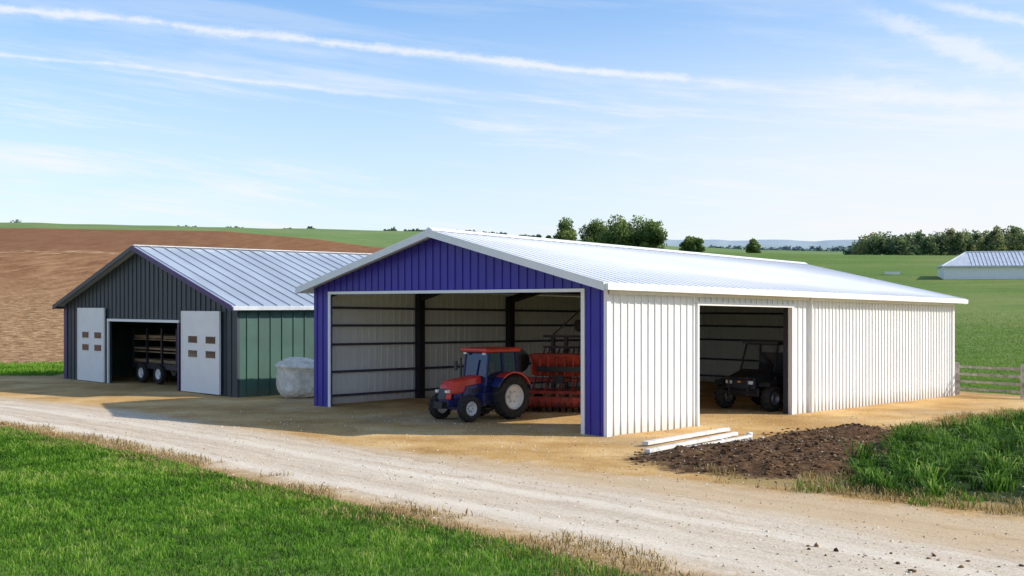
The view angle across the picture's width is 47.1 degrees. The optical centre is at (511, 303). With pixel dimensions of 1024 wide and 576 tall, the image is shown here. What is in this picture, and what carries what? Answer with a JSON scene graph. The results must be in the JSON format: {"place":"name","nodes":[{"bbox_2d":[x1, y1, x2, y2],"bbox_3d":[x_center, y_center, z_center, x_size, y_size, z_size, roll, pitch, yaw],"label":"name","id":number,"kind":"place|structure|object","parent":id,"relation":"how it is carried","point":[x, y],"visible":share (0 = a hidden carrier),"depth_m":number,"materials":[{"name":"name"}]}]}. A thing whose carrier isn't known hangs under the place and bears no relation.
{"place":"outdoors","nodes":[
{"label":"outdoors","id":0,"kind":"place"},
{"bbox_2d":[0,360,63,375],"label":"rough grass","id":1,"kind":"structure","parent":0,"point":[45,368],"depth_m":73.46,"materials":[{"name":"green plant"}]},
{"bbox_2d":[0,426,641,575],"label":"lawn grass","id":2,"kind":"structure","parent":0,"point":[50,479],"depth_m":21.83,"materials":[{"name":"green plant"}]},
{"bbox_2d":[0,222,1023,575],"bbox_3d":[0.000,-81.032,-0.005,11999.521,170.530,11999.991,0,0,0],"label":"ground terrain","id":3,"kind":"structure","parent":0,"point":[44,268],"depth_m":32.36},
{"bbox_2d":[132,327,176,383],"bbox_3d":[-17.343,2.744,61.373,2.160,2.889,7.694,0,0,-44],"label":"timber trailer","id":4,"kind":"object","parent":3,"relation":"on","point":[160,366],"visible":0.69,"depth_m":62.02,"materials":[{"name":"wood"}]},
{"bbox_2d":[52,245,372,397],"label":"green barn","id":5,"kind":"structure","parent":3,"relation":"on","point":[241,321],"depth_m":57.65,"materials":[{"name":"silver metal"}]},
{"bbox_2d":[77,308,104,381],"bbox_3d":[-22.679,2.190,63.210,0.100,3.940,3.240,0,0,-44],"label":"barn door","id":6,"kind":"structure","parent":5,"relation":"in","point":[90,321],"depth_m":63.12,"materials":[{"name":"white metal"}]},
{"bbox_2d":[181,311,220,394],"bbox_3d":[-14.562,2.250,54.844,0.100,3.820,3.530,0,0,-44],"label":"sliding door right","id":7,"kind":"structure","parent":5,"relation":"in","point":[200,330],"depth_m":54.73,"materials":[{"name":"white metal"}]},
{"bbox_2d":[274,357,313,397],"bbox_3d":[-9.575,3.320,52.752,2.031,1.881,2.014,0,0,-29],"label":"tarp covered bale","id":8,"kind":"object","parent":3,"relation":"on","point":[294,377],"visible":0.74,"depth_m":51.96},
{"bbox_2d":[0,420,705,575],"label":"dry verge grass","id":9,"kind":"structure","parent":3,"relation":"on","point":[200,460],"depth_m":23.19,"materials":[{"name":"beige plant"}]},
{"bbox_2d":[10,219,854,254],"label":"distant hedgerow trees","id":10,"kind":"object","parent":3,"relation":"on","point":[848,251],"visible":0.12,"depth_m":704.17,"materials":[{"name":"green plant"}]},
{"bbox_2d":[428,346,531,422],"bbox_3d":[-1.309,2.911,42.762,3.669,2.608,2.160,0,0,-44],"label":"farm tractor","id":11,"kind":"object","parent":3,"relation":"on","point":[490,379],"visible":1,"depth_m":42.40,"materials":[{"name":"metal"}]},
{"bbox_2d":[32,410,1023,575],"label":"gravel stones","id":12,"kind":"object","parent":3,"relation":"on","point":[939,559],"visible":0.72,"depth_m":29.80,"materials":[{"name":"grey gravel"}]},
{"bbox_2d":[516,349,580,412],"bbox_3d":[1.728,2.981,46.135,4.031,2.397,1.969,0,0,16],"label":"seed drill","id":13,"kind":"object","parent":3,"relation":"on","point":[558,367],"visible":0.51,"depth_m":45.79,"materials":[{"name":"red paint"}]},
{"bbox_2d":[543,309,580,396],"bbox_3d":[2.506,2.075,48.387,2.719,4.250,0.726,0,0,26],"label":"folded boom","id":14,"kind":"object","parent":3,"relation":"on","point":[566,346],"visible":0.14,"depth_m":48.57,"materials":[{"name":"red metal"}]},
{"bbox_2d":[550,217,577,240],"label":"broadleaf tree","id":15,"kind":"object","parent":3,"relation":"on","point":[565,230],"visible":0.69,"depth_m":343.41,"materials":[{"name":"green plant"}]},
{"bbox_2d":[578,218,612,242],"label":"broadleaf tree","id":16,"kind":"object","parent":3,"relation":"on","point":[592,230],"visible":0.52,"depth_m":349.08,"materials":[{"name":"green plant"}]},
{"bbox_2d":[594,214,638,246],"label":"broadleaf tree","id":17,"kind":"object","parent":3,"relation":"on","point":[616,236],"visible":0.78,"depth_m":335.77,"materials":[{"name":"green plant"}]},
{"bbox_2d":[295,227,967,436],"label":"machinery shed","id":18,"kind":"structure","parent":3,"relation":"on","point":[664,332],"depth_m":47.09,"materials":[{"name":"metal"}]},
{"bbox_2d":[610,215,666,246],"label":"broadleaf tree","id":19,"kind":"object","parent":3,"relation":"on","point":[639,240],"visible":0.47,"depth_m":335.65,"materials":[{"name":"green plant"}]},
{"bbox_2d":[639,222,667,248],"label":"broadleaf tree","id":20,"kind":"object","parent":3,"relation":"on","point":[653,237],"visible":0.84,"depth_m":331.99,"materials":[{"name":"green plant"}]},
{"bbox_2d":[679,236,705,251],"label":"broadleaf tree","id":21,"kind":"object","parent":3,"relation":"on","point":[691,244],"visible":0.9,"depth_m":333.25,"materials":[{"name":"green plant"}]},
{"bbox_2d":[642,427,752,452],"bbox_3d":[5.590,4.110,35.480,1.701,0.100,6.554,0,0,38],"label":"concrete beam stack","id":22,"kind":"object","parent":3,"relation":"on","point":[683,443],"visible":0.84,"depth_m":35.45,"materials":[{"name":"white concrete"}]},
{"bbox_2d":[719,432,763,441],"bbox_3d":[7.334,4.161,36.464,1.389,0.164,2.665,0,0,37],"label":"white rubble","id":23,"kind":"object","parent":3,"relation":"on","point":[748,433],"visible":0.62,"depth_m":36.14,"materials":[{"name":"stone"}]},
{"bbox_2d":[714,340,782,411],"bbox_3d":[10.255,2.877,47.433,3.986,2.738,2.629,0,0,-44],"label":"utility vehicle","id":24,"kind":"object","parent":3,"relation":"on","point":[762,385],"visible":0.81,"depth_m":46.49,"materials":[{"name":"metal"}]},
{"bbox_2d":[746,238,760,252],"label":"broadleaf tree","id":25,"kind":"object","parent":3,"relation":"on","point":[753,246],"visible":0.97,"depth_m":336.96,"materials":[{"name":"green plant"}]},
{"bbox_2d":[628,423,916,482],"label":"soil clods","id":26,"kind":"object","parent":3,"relation":"on","point":[750,457],"visible":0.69,"depth_m":31.96,"materials":[{"name":"brown soil"}]},
{"bbox_2d":[708,245,846,251],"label":"tree belt","id":27,"kind":"object","parent":3,"relation":"on","point":[839,248],"visible":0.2,"depth_m":898.42,"materials":[{"name":"green plant"}]},
{"bbox_2d":[883,272,900,274],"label":"water trough","id":28,"kind":"object","parent":3,"relation":"on","point":[885,273],"visible":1,"depth_m":192.17,"materials":[{"name":"grey metal"}]},
{"bbox_2d":[795,409,1018,509],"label":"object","id":29,"kind":"object","parent":3,"relation":"on","point":[925,503],"visible":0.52,"depth_m":25.30,"materials":[{"name":"green plant"}]},
{"bbox_2d":[806,542,1023,574],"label":"dirt crumbs","id":30,"kind":"object","parent":3,"relation":"on","point":[897,562],"visible":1,"depth_m":19.08,"materials":[{"name":"soil"}]},
{"bbox_2d":[850,225,1023,254],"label":"distant woodland","id":31,"kind":"object","parent":3,"relation":"on","point":[950,241],"visible":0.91,"depth_m":355.44,"materials":[{"name":"green plant"}]},
{"bbox_2d":[936,251,1023,279],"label":"field shed","id":32,"kind":"structure","parent":3,"relation":"on","point":[987,265],"depth_m":176.48,"materials":[{"name":"white metal"}]},
{"bbox_2d":[955,362,1023,398],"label":"post and rail fence","id":33,"kind":"object","parent":3,"relation":"on","point":[958,366],"visible":0.89,"depth_m":53.07,"materials":[{"name":"grey wood"}]},
{"bbox_2d":[0,0,1023,240],"label":"sky","id":34,"kind":"structure","parent":0,"point":[731,120],"materials":[{"name":"blue"}]},
{"bbox_2d":[691,406,1023,515],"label":"dry verge grass","id":35,"kind":"structure","parent":0,"point":[903,497],"depth_m":26.14,"materials":[{"name":"beige plant"}]},
{"bbox_2d":[835,408,1023,496],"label":"tall grass","id":36,"kind":"structure","parent":0,"point":[995,464],"depth_m":29.92,"materials":[{"name":"green plant"}]},
{"bbox_2d":[955,310,1023,394],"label":"pasture grass","id":37,"kind":"structure","parent":0,"point":[992,379],"depth_m":78.77,"materials":[{"name":"green plant"}]}
]}

